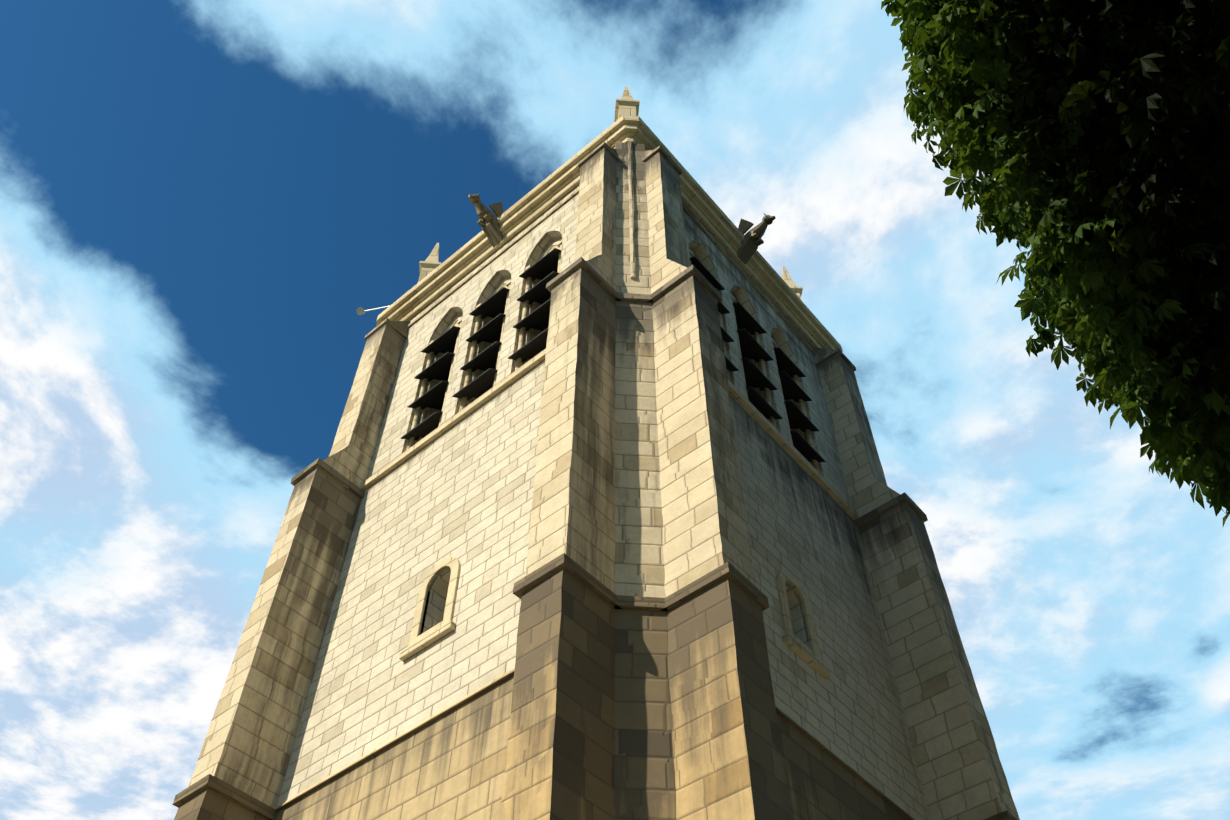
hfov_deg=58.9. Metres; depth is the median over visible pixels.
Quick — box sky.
[0,0,1229,819]
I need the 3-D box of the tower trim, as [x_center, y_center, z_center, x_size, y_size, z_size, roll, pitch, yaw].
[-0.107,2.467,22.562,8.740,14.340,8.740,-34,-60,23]
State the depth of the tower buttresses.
15.98 m
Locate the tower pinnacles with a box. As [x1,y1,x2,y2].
[418,87,802,300]
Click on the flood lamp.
(360, 311)
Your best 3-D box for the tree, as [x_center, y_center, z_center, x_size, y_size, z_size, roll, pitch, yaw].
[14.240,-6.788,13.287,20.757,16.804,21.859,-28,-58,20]
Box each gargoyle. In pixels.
[468,193,503,247]
[737,213,775,263]
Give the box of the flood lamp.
[356,306,388,314]
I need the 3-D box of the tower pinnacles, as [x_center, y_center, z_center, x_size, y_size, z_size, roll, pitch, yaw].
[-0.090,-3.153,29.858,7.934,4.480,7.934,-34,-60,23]
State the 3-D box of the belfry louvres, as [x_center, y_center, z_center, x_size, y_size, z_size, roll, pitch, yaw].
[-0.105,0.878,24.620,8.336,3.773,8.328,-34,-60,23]
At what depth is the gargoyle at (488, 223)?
25.93 m
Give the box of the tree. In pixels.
[881,0,1229,525]
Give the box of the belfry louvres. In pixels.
[401,248,825,461]
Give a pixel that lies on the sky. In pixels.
(201, 201)
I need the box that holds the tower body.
[276,185,930,819]
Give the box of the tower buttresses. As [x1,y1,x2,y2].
[172,141,1019,819]
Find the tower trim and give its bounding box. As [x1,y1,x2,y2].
[275,115,914,819]
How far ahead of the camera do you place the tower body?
17.82 m
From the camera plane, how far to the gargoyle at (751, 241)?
26.22 m

